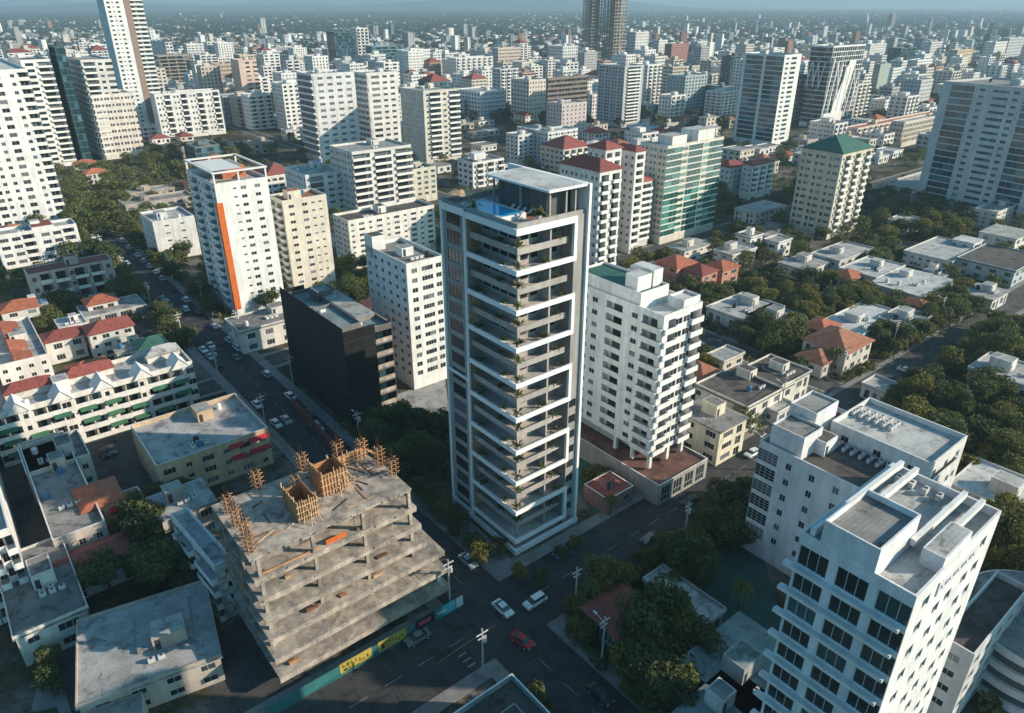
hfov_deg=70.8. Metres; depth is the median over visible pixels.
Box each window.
[0,239,8,243]
[0,444,10,450]
[2,246,10,250]
[3,456,14,462]
[4,254,13,258]
[4,535,13,544]
[5,415,16,423]
[6,261,15,265]
[9,313,17,317]
[12,237,20,240]
[14,244,22,248]
[16,252,25,255]
[18,72,25,76]
[19,259,27,263]
[22,234,31,238]
[25,241,33,246]
[27,249,36,253]
[27,309,35,313]
[27,634,40,644]
[29,256,38,260]
[33,408,43,415]
[37,419,47,427]
[40,273,49,279]
[41,232,49,236]
[43,239,51,243]
[43,284,52,290]
[45,247,53,251]
[47,404,57,411]
[48,254,55,258]
[51,417,61,423]
[53,230,61,234]
[53,343,62,349]
[55,238,63,241]
[55,270,65,278]
[55,426,64,431]
[56,353,65,359]
[58,617,78,631]
[59,281,69,288]
[62,401,71,408]
[63,228,71,232]
[63,633,75,644]
[65,235,73,239]
[66,413,74,419]
[69,424,78,430]
[72,338,81,344]
[74,267,84,275]
[75,396,85,403]
[76,349,84,355]
[77,277,87,285]
[79,409,88,415]
[79,537,86,545]
[80,288,90,295]
[80,584,87,596]
[82,421,91,426]
[82,463,88,469]
[85,430,94,437]
[86,476,92,482]
[88,392,98,400]
[89,316,100,322]
[90,264,100,271]
[92,305,103,309]
[93,274,103,282]
[93,404,101,411]
[94,700,110,707]
[96,284,104,292]
[96,415,104,422]
[96,531,103,538]
[98,426,107,433]
[101,570,118,584]
[102,333,109,338]
[105,313,116,318]
[113,385,122,393]
[117,397,125,404]
[120,310,131,317]
[120,408,128,415]
[123,419,131,425]
[126,382,134,389]
[129,393,137,400]
[131,687,147,694]
[135,306,147,317]
[145,699,151,705]
[147,376,155,383]
[150,389,158,394]
[153,398,161,405]
[159,373,167,380]
[163,467,176,475]
[164,395,172,401]
[166,675,182,684]
[170,686,185,696]
[171,370,179,376]
[178,402,186,408]
[186,367,193,373]
[186,461,192,467]
[188,472,195,478]
[189,378,196,384]
[191,388,198,394]
[200,507,212,517]
[200,662,215,672]
[202,453,214,462]
[203,674,218,683]
[204,521,215,530]
[205,464,216,472]
[207,475,218,483]
[239,441,250,448]
[242,452,252,459]
[243,462,253,469]
[247,332,255,338]
[249,343,257,349]
[265,328,273,334]
[267,338,274,344]
[310,175,322,181]
[311,182,323,187]
[353,153,364,158]
[353,160,365,165]
[354,167,365,172]
[355,174,366,179]
[355,181,366,186]
[356,188,367,193]
[357,194,368,199]
[357,201,368,206]
[374,151,385,155]
[375,158,386,162]
[375,164,386,169]
[376,171,387,176]
[376,330,385,338]
[377,178,387,182]
[377,184,388,189]
[377,343,386,351]
[378,191,388,196]
[378,197,389,202]
[379,355,387,364]
[380,368,388,376]
[381,380,390,389]
[382,392,391,400]
[395,148,406,152]
[396,155,406,159]
[396,161,406,166]
[397,168,407,173]
[397,175,407,179]
[398,181,408,186]
[398,187,408,192]
[398,194,409,199]
[447,211,460,226]
[447,228,460,245]
[448,247,461,264]
[449,265,461,282]
[449,282,462,300]
[450,300,462,317]
[451,317,463,334]
[451,333,464,351]
[452,350,464,367]
[453,366,465,383]
[453,381,465,398]
[454,397,466,414]
[455,412,466,428]
[455,426,467,443]
[456,441,467,457]
[456,454,467,471]
[457,468,468,485]
[457,481,468,498]
[458,495,469,511]
[566,459,572,467]
[566,473,571,481]
[566,501,570,508]
[568,414,574,422]
[569,398,574,407]
[569,429,573,437]
[596,624,611,643]
[608,398,615,406]
[609,376,617,384]
[609,387,616,395]
[610,364,617,372]
[611,352,618,361]
[612,340,619,349]
[613,316,621,324]
[613,328,620,337]
[614,303,622,312]
[625,397,630,404]
[626,386,631,392]
[628,362,633,368]
[629,350,634,356]
[630,338,635,344]
[631,325,636,331]
[632,312,637,318]
[646,370,652,377]
[648,358,653,364]
[649,345,654,352]
[650,332,655,339]
[651,318,657,326]
[661,483,670,501]
[664,181,671,186]
[664,187,670,193]
[664,415,670,422]
[665,168,672,173]
[665,174,672,180]
[666,161,673,167]
[667,148,674,154]
[667,155,673,160]
[667,392,673,399]
[668,380,674,387]
[669,368,676,375]
[671,185,678,191]
[671,356,677,362]
[671,423,676,430]
[672,173,679,178]
[672,179,678,184]
[672,343,678,350]
[672,412,678,419]
[672,477,681,494]
[673,166,680,172]
[673,330,680,338]
[673,400,679,407]
[674,153,681,159]
[674,160,680,165]
[675,147,681,152]
[675,317,681,324]
[675,389,680,395]
[676,377,682,384]
[677,365,683,372]
[679,352,685,359]
[680,340,686,347]
[682,327,688,334]
[683,314,689,321]
[683,441,690,448]
[684,470,692,487]
[685,182,691,188]
[686,170,693,175]
[686,176,692,181]
[687,164,693,169]
[688,151,695,156]
[688,157,694,162]
[689,144,695,150]
[692,181,698,186]
[693,168,700,174]
[693,175,699,180]
[694,162,700,167]
[695,149,702,155]
[695,156,701,161]
[695,464,703,481]
[696,143,702,148]
[703,452,711,460]
[704,441,713,449]
[706,172,712,177]
[706,429,715,438]
[707,160,713,165]
[707,166,713,171]
[708,153,714,158]
[709,147,715,152]
[710,141,716,146]
[713,164,719,170]
[714,158,720,163]
[715,152,721,157]
[716,140,722,145]
[716,146,722,151]
[720,451,728,460]
[721,440,730,449]
[723,429,732,438]
[733,445,738,454]
[734,434,740,444]
[736,424,741,433]
[745,520,763,540]
[747,506,765,526]
[749,492,768,511]
[752,477,771,497]
[754,462,774,482]
[757,447,777,466]
[763,703,776,712]
[767,683,793,711]
[770,537,775,544]
[772,663,798,691]
[773,523,778,530]
[776,509,781,516]
[776,641,804,670]
[779,494,784,501]
[781,619,809,648]
[782,479,787,486]
[785,463,791,470]
[786,596,815,626]
[791,572,821,602]
[797,544,829,578]
[798,521,803,528]
[801,506,807,513]
[804,687,833,712]
[805,490,810,498]
[808,474,814,482]
[810,665,839,695]
[815,642,846,673]
[821,619,853,650]
[827,594,860,626]
[828,502,834,508]
[832,279,836,285]
[832,486,838,495]
[834,565,869,601]
[840,435,848,443]
[846,690,879,712]
[852,667,887,700]
[859,643,895,676]
[863,389,868,398]
[866,618,903,652]
[872,449,881,457]
[874,589,912,627]
[912,620,920,633]
[921,594,929,608]
[931,696,942,706]
[936,681,948,692]
[942,667,954,678]
[946,104,957,110]
[947,652,959,663]
[948,98,959,103]
[949,91,961,97]
[951,84,963,90]
[957,106,969,111]
[959,99,971,105]
[960,92,972,98]
[962,85,974,91]
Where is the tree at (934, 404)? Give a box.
[927,399,945,418]
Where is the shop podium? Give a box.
[579,422,707,505]
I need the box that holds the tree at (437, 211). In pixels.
[434,207,439,218]
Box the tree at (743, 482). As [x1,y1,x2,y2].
[734,475,752,491]
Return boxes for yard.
[30,674,56,712]
[210,617,309,712]
[577,457,633,513]
[700,542,780,631]
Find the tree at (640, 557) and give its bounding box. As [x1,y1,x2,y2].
[631,545,665,568]
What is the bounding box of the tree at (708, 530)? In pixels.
[689,517,716,543]
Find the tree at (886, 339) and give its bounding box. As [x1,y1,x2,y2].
[876,328,890,341]
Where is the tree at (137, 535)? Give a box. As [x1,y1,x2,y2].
[122,519,164,547]
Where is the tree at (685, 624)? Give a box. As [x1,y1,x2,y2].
[658,592,696,653]
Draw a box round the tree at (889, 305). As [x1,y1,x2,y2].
[884,302,896,308]
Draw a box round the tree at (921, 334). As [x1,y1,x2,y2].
[913,327,926,342]
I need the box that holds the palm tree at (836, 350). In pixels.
[826,346,845,377]
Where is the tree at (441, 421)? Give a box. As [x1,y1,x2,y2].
[431,407,449,442]
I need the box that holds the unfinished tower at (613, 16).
[602,0,627,59]
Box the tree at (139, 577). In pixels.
[134,561,166,592]
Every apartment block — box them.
[0,58,67,226]
[0,218,83,269]
[0,316,54,385]
[0,342,200,467]
[0,474,29,624]
[5,48,31,60]
[8,53,76,165]
[17,429,97,504]
[18,430,109,551]
[20,45,40,55]
[22,45,33,54]
[23,253,115,303]
[47,42,92,159]
[65,49,78,54]
[66,53,118,159]
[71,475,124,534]
[73,49,87,54]
[76,39,91,50]
[87,43,106,48]
[87,45,108,57]
[90,89,144,159]
[96,0,160,123]
[118,190,192,215]
[123,486,143,500]
[130,393,273,490]
[139,122,157,136]
[139,206,201,259]
[149,88,225,138]
[150,39,173,61]
[156,67,167,90]
[164,81,187,90]
[167,85,191,90]
[170,507,237,622]
[174,80,187,83]
[182,42,203,62]
[183,70,192,81]
[186,139,220,168]
[187,78,194,89]
[190,60,209,88]
[194,52,216,62]
[196,63,223,93]
[203,40,217,53]
[208,61,231,86]
[213,41,234,58]
[217,55,230,62]
[220,93,234,124]
[223,82,234,92]
[224,73,233,84]
[228,91,247,126]
[230,57,259,92]
[233,53,254,58]
[240,47,248,53]
[241,89,275,129]
[248,44,261,68]
[251,161,286,193]
[256,47,270,52]
[257,50,280,70]
[258,62,275,92]
[258,73,269,92]
[270,188,335,288]
[271,44,287,54]
[271,78,302,128]
[272,70,297,81]
[274,52,286,60]
[281,55,300,70]
[284,160,343,217]
[288,45,306,55]
[295,68,359,162]
[299,60,304,70]
[304,54,328,70]
[314,47,323,54]
[322,46,328,61]
[326,30,355,61]
[329,61,335,69]
[329,138,414,211]
[333,199,435,268]
[335,56,359,69]
[342,61,363,70]
[350,26,368,58]
[354,68,401,141]
[362,51,385,62]
[364,61,367,69]
[364,231,446,389]
[365,43,396,60]
[367,57,385,69]
[375,59,399,85]
[396,47,429,83]
[398,84,406,92]
[398,93,401,119]
[400,82,461,163]
[402,48,423,71]
[402,69,414,83]
[403,71,426,84]
[407,82,414,86]
[412,160,437,200]
[418,68,434,73]
[418,73,449,86]
[424,57,440,75]
[430,48,443,52]
[430,51,441,74]
[437,50,456,58]
[442,56,450,75]
[442,74,451,86]
[448,55,492,76]
[452,70,477,87]
[454,52,469,56]
[454,673,549,712]
[457,151,504,187]
[459,86,505,119]
[459,98,464,118]
[462,73,487,87]
[463,48,475,55]
[475,66,491,87]
[476,45,489,49]
[476,48,491,55]
[490,44,506,49]
[492,46,520,67]
[492,66,518,104]
[495,60,511,67]
[506,129,533,164]
[510,59,538,70]
[511,39,527,59]
[511,76,545,121]
[517,124,545,132]
[519,69,535,76]
[525,63,542,77]
[528,55,541,59]
[534,125,577,163]
[539,57,559,78]
[540,135,588,171]
[545,75,587,125]
[547,99,586,138]
[548,43,577,61]
[553,66,577,76]
[555,59,577,69]
[558,154,624,264]
[572,74,591,89]
[577,50,596,70]
[578,47,594,51]
[578,66,590,74]
[581,261,703,468]
[584,70,598,78]
[586,140,623,165]
[587,90,597,118]
[592,79,597,91]
[596,61,643,127]
[597,48,606,59]
[597,59,610,70]
[613,52,635,63]
[617,143,647,253]
[624,126,658,142]
[626,30,648,53]
[626,122,659,129]
[630,137,644,146]
[631,61,661,103]
[633,46,655,56]
[636,54,643,62]
[638,175,654,245]
[640,125,723,244]
[644,53,664,64]
[652,38,667,55]
[657,91,685,121]
[660,64,684,93]
[664,42,690,61]
[665,56,682,64]
[666,71,707,110]
[675,64,688,71]
[683,63,699,70]
[687,53,690,62]
[690,40,706,52]
[690,52,709,62]
[692,43,708,64]
[696,71,717,83]
[699,59,720,71]
[703,82,733,107]
[703,87,738,115]
[710,63,720,83]
[717,159,742,195]
[718,49,733,59]
[719,53,741,84]
[722,44,735,52]
[731,54,743,88]
[732,50,801,144]
[735,42,754,53]
[738,157,775,199]
[754,45,768,51]
[769,47,782,52]
[789,134,874,239]
[790,72,806,124]
[799,42,865,125]
[799,48,810,58]
[799,61,808,73]
[800,43,815,49]
[807,117,847,140]
[847,111,932,135]
[851,80,871,117]
[859,70,872,81]
[861,58,874,72]
[865,42,886,57]
[866,93,874,110]
[867,129,894,148]
[868,96,890,115]
[869,53,886,75]
[870,61,890,93]
[878,83,899,95]
[881,172,926,202]
[886,13,896,28]
[886,45,916,62]
[886,92,919,118]
[887,65,901,85]
[889,57,907,69]
[890,111,935,147]
[899,68,913,84]
[900,71,926,91]
[902,77,933,105]
[906,57,932,67]
[910,64,933,77]
[914,51,931,58]
[914,131,930,150]
[915,77,1023,225]
[915,103,936,112]
[920,40,942,57]
[926,571,1023,712]
[928,64,943,69]
[931,67,961,90]
[932,54,946,62]
[932,60,948,66]
[935,83,942,101]
[947,48,973,65]
[948,54,968,66]
[949,63,967,69]
[960,70,979,78]
[971,199,1015,228]
[976,55,995,72]
[981,40,1007,55]
[984,61,1007,77]
[991,51,1005,64]
[1001,36,1023,57]
[1003,60,1019,77]
[1010,70,1023,78]
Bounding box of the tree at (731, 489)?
[705,477,748,506]
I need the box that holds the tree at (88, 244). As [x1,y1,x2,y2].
[78,237,98,253]
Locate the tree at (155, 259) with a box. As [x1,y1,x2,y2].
[150,251,171,263]
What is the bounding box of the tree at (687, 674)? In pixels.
[645,648,704,706]
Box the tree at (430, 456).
[412,441,450,474]
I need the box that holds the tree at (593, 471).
[580,463,609,478]
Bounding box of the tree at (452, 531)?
[445,525,460,536]
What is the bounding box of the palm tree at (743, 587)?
[729,579,756,612]
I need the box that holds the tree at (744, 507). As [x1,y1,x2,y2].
[718,498,747,514]
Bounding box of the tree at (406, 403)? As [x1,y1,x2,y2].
[391,399,410,412]
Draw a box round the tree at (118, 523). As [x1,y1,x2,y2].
[115,513,134,531]
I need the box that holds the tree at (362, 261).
[355,254,366,267]
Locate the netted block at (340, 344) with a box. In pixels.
[279,283,397,425]
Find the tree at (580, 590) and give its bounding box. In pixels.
[574,583,598,602]
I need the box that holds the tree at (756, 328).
[750,323,763,331]
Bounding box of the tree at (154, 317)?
[146,311,161,324]
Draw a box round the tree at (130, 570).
[118,541,152,576]
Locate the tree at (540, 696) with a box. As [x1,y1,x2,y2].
[528,679,553,711]
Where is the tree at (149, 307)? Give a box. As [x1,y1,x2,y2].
[147,300,170,310]
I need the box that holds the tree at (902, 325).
[889,321,913,340]
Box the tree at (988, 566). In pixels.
[979,558,1008,572]
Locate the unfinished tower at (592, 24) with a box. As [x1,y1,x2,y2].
[581,0,605,59]
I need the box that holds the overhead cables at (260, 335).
[238,312,290,355]
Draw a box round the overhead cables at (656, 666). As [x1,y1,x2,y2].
[605,618,716,712]
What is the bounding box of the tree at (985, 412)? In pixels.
[975,407,1010,424]
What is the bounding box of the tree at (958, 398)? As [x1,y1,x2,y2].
[932,379,976,413]
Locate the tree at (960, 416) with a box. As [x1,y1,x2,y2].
[935,407,963,418]
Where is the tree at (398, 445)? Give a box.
[370,438,415,476]
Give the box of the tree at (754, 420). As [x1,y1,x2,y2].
[733,405,764,433]
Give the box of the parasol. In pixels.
[448,189,474,201]
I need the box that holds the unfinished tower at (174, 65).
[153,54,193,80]
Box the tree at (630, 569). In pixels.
[615,560,640,584]
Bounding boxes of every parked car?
[98,447,110,458]
[105,444,117,454]
[140,258,147,263]
[158,275,165,280]
[159,295,166,300]
[170,286,177,291]
[181,296,190,302]
[181,305,189,311]
[194,308,202,314]
[198,346,208,353]
[205,352,215,360]
[206,341,215,348]
[209,323,219,329]
[212,360,222,367]
[224,336,231,343]
[231,353,241,360]
[232,344,239,350]
[251,399,263,408]
[261,369,272,378]
[269,418,282,428]
[280,414,292,424]
[284,391,296,400]
[304,407,315,416]
[311,419,324,430]
[404,627,431,647]
[457,551,478,569]
[491,598,514,618]
[509,629,535,651]
[522,590,547,610]
[552,544,574,559]
[586,681,614,707]
[639,530,658,544]
[680,494,698,506]
[744,447,757,458]
[896,366,907,371]
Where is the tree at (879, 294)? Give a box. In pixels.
[873,291,884,305]
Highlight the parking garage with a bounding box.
[967,569,1023,712]
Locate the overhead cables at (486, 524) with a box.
[354,415,608,620]
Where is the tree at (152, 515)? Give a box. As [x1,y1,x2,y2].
[119,501,165,536]
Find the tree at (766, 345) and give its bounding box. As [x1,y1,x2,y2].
[756,335,774,349]
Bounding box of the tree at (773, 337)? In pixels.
[756,327,789,353]
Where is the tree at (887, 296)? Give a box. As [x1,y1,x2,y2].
[875,291,889,301]
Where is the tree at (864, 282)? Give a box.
[860,279,874,287]
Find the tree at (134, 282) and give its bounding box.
[126,278,146,294]
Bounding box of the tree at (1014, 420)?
[992,405,1023,442]
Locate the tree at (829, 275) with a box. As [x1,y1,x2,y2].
[820,268,840,285]
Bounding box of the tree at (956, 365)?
[940,353,967,379]
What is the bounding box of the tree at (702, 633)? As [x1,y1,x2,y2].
[680,613,728,658]
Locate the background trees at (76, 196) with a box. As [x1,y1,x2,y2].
[0,112,1023,560]
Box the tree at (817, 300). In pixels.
[810,297,826,309]
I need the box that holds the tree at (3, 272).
[0,267,8,280]
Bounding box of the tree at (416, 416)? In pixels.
[398,405,428,429]
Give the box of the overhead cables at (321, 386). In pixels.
[286,358,358,412]
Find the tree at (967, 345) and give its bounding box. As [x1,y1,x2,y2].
[957,336,986,354]
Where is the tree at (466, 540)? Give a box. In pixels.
[460,531,476,547]
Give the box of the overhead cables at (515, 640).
[444,561,589,712]
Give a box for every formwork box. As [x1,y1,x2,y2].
[280,480,322,526]
[307,454,357,496]
[326,444,374,466]
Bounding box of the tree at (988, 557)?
[983,548,1005,566]
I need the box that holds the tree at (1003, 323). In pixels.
[985,314,1023,337]
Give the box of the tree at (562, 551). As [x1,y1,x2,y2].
[554,544,570,559]
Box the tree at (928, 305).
[919,298,942,316]
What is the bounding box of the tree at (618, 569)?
[583,553,635,590]
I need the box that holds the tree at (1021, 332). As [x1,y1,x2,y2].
[1016,327,1023,337]
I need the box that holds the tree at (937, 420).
[924,411,967,433]
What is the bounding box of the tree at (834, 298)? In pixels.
[821,291,841,305]
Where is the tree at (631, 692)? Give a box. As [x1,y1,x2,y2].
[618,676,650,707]
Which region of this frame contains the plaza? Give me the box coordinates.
[448,520,511,581]
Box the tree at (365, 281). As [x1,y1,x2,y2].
[358,274,368,284]
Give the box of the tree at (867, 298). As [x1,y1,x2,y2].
[854,291,879,303]
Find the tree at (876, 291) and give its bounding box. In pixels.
[872,290,885,297]
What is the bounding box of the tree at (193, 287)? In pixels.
[185,276,212,295]
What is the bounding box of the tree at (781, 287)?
[774,279,794,296]
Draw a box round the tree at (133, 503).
[108,489,156,531]
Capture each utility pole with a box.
[144,281,150,304]
[209,347,218,378]
[256,394,265,424]
[285,355,293,387]
[351,409,360,445]
[442,559,452,601]
[476,628,487,675]
[572,567,581,596]
[593,610,609,658]
[685,501,692,527]
[776,379,787,401]
[839,347,848,379]
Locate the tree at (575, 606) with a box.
[564,593,590,616]
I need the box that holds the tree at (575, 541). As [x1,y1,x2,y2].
[567,534,584,549]
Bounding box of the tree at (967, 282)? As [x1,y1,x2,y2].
[952,276,975,288]
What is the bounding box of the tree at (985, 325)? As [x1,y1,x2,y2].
[976,320,998,333]
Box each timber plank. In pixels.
[257,529,273,542]
[346,496,372,507]
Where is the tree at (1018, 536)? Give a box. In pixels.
[990,520,1023,547]
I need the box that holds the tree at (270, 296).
[254,288,280,307]
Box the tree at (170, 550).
[129,537,195,581]
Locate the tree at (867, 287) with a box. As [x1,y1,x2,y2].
[858,283,873,296]
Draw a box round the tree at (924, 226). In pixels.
[912,217,933,240]
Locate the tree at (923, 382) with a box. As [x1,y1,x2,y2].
[896,371,934,397]
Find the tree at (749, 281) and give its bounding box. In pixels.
[740,277,764,289]
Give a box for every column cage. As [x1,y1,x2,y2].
[219,485,236,513]
[226,497,244,528]
[235,509,252,540]
[239,525,258,554]
[248,460,264,490]
[288,464,302,486]
[294,442,308,471]
[330,431,344,456]
[354,428,368,454]
[372,436,385,465]
[385,449,399,474]
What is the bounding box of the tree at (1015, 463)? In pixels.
[989,447,1023,472]
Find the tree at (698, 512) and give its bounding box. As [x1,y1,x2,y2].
[686,498,723,531]
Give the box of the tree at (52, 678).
[30,663,65,693]
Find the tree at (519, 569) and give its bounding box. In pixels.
[510,561,527,579]
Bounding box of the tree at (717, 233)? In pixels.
[711,229,724,239]
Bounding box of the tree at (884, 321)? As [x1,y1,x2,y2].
[876,318,892,327]
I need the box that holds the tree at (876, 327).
[867,321,888,344]
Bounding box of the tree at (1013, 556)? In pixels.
[989,540,1023,571]
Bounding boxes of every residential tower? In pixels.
[183,153,283,314]
[439,163,592,555]
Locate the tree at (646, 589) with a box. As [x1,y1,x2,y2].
[642,582,665,600]
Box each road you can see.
[0,380,221,456]
[0,460,80,712]
[4,130,807,281]
[64,117,653,197]
[75,133,281,155]
[97,236,641,712]
[225,124,621,253]
[254,159,839,391]
[264,169,921,365]
[280,425,771,712]
[608,127,625,130]
[831,284,1023,410]
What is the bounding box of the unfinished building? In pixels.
[211,450,447,683]
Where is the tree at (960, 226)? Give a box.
[943,217,966,238]
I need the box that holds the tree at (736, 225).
[723,219,742,233]
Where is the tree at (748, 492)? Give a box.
[735,488,750,506]
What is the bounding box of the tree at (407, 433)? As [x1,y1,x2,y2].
[395,424,422,443]
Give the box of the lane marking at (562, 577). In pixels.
[98,231,1020,712]
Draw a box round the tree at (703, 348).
[696,345,711,359]
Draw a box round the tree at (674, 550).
[645,529,701,572]
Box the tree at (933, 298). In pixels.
[927,294,944,305]
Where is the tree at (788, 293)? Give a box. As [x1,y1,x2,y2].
[785,289,799,308]
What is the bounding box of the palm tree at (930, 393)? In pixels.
[926,386,936,397]
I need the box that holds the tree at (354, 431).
[348,419,370,442]
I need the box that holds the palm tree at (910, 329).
[900,326,918,350]
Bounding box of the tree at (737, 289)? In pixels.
[730,284,748,293]
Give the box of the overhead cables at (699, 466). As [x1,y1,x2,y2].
[686,424,710,504]
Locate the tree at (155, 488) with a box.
[142,481,165,495]
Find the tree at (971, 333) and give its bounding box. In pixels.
[962,323,988,339]
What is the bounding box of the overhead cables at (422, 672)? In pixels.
[356,630,485,712]
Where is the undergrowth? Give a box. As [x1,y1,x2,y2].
[0,121,1023,712]
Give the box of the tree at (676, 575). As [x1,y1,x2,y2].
[664,556,693,581]
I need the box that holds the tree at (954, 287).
[946,282,972,300]
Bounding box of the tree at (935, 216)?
[921,210,943,226]
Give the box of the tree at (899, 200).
[881,195,905,210]
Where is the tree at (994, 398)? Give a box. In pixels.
[975,391,1008,405]
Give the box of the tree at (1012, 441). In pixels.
[989,427,1023,460]
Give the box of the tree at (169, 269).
[158,260,183,280]
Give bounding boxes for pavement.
[0,375,233,459]
[0,472,90,712]
[114,235,648,712]
[225,125,623,252]
[244,421,771,712]
[253,167,921,369]
[256,158,842,393]
[826,280,1023,396]
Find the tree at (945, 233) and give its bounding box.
[932,226,953,237]
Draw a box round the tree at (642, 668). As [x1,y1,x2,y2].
[625,645,684,690]
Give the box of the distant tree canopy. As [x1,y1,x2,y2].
[0,10,1023,127]
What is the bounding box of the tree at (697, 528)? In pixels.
[684,522,706,542]
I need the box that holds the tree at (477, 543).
[470,535,487,550]
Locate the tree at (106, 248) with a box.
[89,241,124,255]
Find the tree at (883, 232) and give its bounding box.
[876,226,899,242]
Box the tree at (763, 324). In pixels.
[760,317,776,327]
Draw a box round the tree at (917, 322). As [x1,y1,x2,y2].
[911,318,935,331]
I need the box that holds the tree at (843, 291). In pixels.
[829,283,855,306]
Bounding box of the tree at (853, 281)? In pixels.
[843,278,861,285]
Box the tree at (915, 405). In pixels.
[900,394,937,417]
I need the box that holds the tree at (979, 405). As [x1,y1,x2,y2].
[971,402,993,414]
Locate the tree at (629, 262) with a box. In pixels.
[623,256,640,268]
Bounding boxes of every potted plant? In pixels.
[464,198,482,208]
[473,248,485,255]
[473,286,484,293]
[474,321,485,328]
[475,356,487,363]
[475,419,487,427]
[478,388,487,395]
[478,449,488,456]
[480,478,489,485]
[493,313,504,318]
[494,235,504,241]
[494,276,504,281]
[495,348,504,355]
[496,383,505,388]
[497,446,504,451]
[497,476,505,481]
[500,298,508,304]
[501,466,508,473]
[502,495,509,502]
[509,318,524,326]
[510,374,525,383]
[510,440,523,449]
[510,470,523,480]
[510,486,524,492]
[511,239,524,248]
[511,281,526,288]
[511,338,525,347]
[511,422,524,430]
[511,501,521,509]
[512,260,525,270]
[512,354,525,364]
[512,388,522,397]
[512,408,522,417]
[512,454,523,462]
[512,514,522,521]
[513,301,525,309]
[527,206,550,218]
[537,400,547,406]
[538,462,545,469]
[541,333,549,338]
[542,256,550,262]
[548,470,555,477]
[550,379,558,385]
[550,410,557,417]
[550,484,559,490]
[552,425,561,431]
[555,361,564,367]
[557,291,567,296]
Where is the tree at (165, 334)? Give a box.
[155,330,168,337]
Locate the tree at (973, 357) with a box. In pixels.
[963,349,991,364]
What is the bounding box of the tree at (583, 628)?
[568,615,595,639]
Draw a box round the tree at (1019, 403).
[1011,396,1023,414]
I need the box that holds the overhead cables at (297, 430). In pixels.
[261,397,325,458]
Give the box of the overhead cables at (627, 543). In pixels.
[582,504,689,567]
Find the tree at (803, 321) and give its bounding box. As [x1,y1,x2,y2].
[790,313,815,337]
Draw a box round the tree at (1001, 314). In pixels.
[984,309,1008,319]
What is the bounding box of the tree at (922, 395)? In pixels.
[906,393,927,417]
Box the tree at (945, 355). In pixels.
[933,345,971,374]
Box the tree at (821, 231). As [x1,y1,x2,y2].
[814,226,831,240]
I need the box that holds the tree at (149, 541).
[139,534,173,556]
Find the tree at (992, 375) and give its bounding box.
[966,363,1015,395]
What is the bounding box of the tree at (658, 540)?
[653,529,671,544]
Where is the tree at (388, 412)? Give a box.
[356,403,404,428]
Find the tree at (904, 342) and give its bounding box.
[888,336,908,353]
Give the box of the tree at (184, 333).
[172,325,197,347]
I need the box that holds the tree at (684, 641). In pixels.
[666,636,694,656]
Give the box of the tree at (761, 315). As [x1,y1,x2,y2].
[743,306,775,326]
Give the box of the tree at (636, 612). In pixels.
[606,586,679,672]
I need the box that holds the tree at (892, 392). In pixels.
[879,386,909,402]
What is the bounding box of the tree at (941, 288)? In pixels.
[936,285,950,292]
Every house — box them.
[0,224,21,227]
[0,297,44,327]
[0,538,88,666]
[27,294,49,317]
[38,325,89,364]
[51,530,138,597]
[54,312,87,344]
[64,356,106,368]
[72,159,97,173]
[75,579,225,712]
[76,294,148,322]
[80,292,119,310]
[80,315,135,357]
[82,168,107,184]
[110,334,142,358]
[125,184,174,197]
[130,334,168,353]
[146,477,219,533]
[148,134,169,144]
[174,131,193,141]
[181,180,190,191]
[197,154,224,166]
[224,301,287,353]
[225,135,248,145]
[244,136,274,154]
[280,125,301,140]
[299,128,304,142]
[330,227,335,246]
[359,298,370,309]
[429,162,451,173]
[460,119,473,129]
[462,150,475,157]
[464,116,477,121]
[466,130,487,138]
[470,141,496,151]
[472,116,494,126]
[481,128,499,135]
[514,111,533,125]
[524,121,544,125]
[579,582,640,647]
[581,126,610,141]
[586,121,607,129]
[608,138,629,143]
[628,261,655,270]
[641,101,657,116]
[641,118,652,123]
[642,563,726,629]
[651,127,670,133]
[654,254,697,285]
[659,119,678,127]
[666,125,684,132]
[666,237,712,259]
[671,671,764,712]
[676,395,748,465]
[677,114,695,126]
[677,611,776,712]
[681,263,719,291]
[692,360,721,392]
[695,360,794,431]
[697,113,719,125]
[705,259,740,283]
[705,292,784,330]
[706,125,720,134]
[706,344,744,369]
[712,240,757,263]
[718,114,735,127]
[721,145,754,161]
[734,200,785,223]
[734,226,763,250]
[745,303,802,327]
[746,144,769,154]
[748,153,773,161]
[748,353,811,400]
[757,143,779,152]
[761,222,785,232]
[762,230,782,240]
[763,234,792,258]
[765,397,791,423]
[770,151,792,162]
[773,159,779,172]
[776,252,831,279]
[790,145,804,151]
[792,151,800,164]
[793,134,818,144]
[794,347,836,377]
[801,325,875,374]
[806,316,842,332]
[810,241,873,271]
[827,301,896,335]
[829,268,863,286]
[838,255,905,281]
[844,130,857,136]
[849,117,871,125]
[854,136,877,152]
[860,374,896,400]
[866,114,885,119]
[870,150,889,163]
[870,267,953,299]
[876,146,903,158]
[877,305,932,324]
[886,213,920,234]
[901,236,980,273]
[905,296,926,310]
[920,262,949,276]
[951,457,1023,508]
[952,235,983,247]
[954,243,1023,287]
[966,351,1023,404]
[967,281,1009,311]
[978,224,1023,249]
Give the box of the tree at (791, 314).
[787,311,806,316]
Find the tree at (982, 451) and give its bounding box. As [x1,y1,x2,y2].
[969,441,1004,462]
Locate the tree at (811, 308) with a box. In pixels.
[794,300,822,316]
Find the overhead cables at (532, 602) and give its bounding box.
[488,568,580,628]
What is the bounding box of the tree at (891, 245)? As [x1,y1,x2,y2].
[879,241,896,248]
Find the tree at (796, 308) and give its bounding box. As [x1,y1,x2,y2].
[790,300,817,317]
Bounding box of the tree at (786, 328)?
[766,316,806,346]
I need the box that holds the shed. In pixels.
[583,471,633,514]
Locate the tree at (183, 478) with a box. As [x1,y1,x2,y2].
[177,476,194,483]

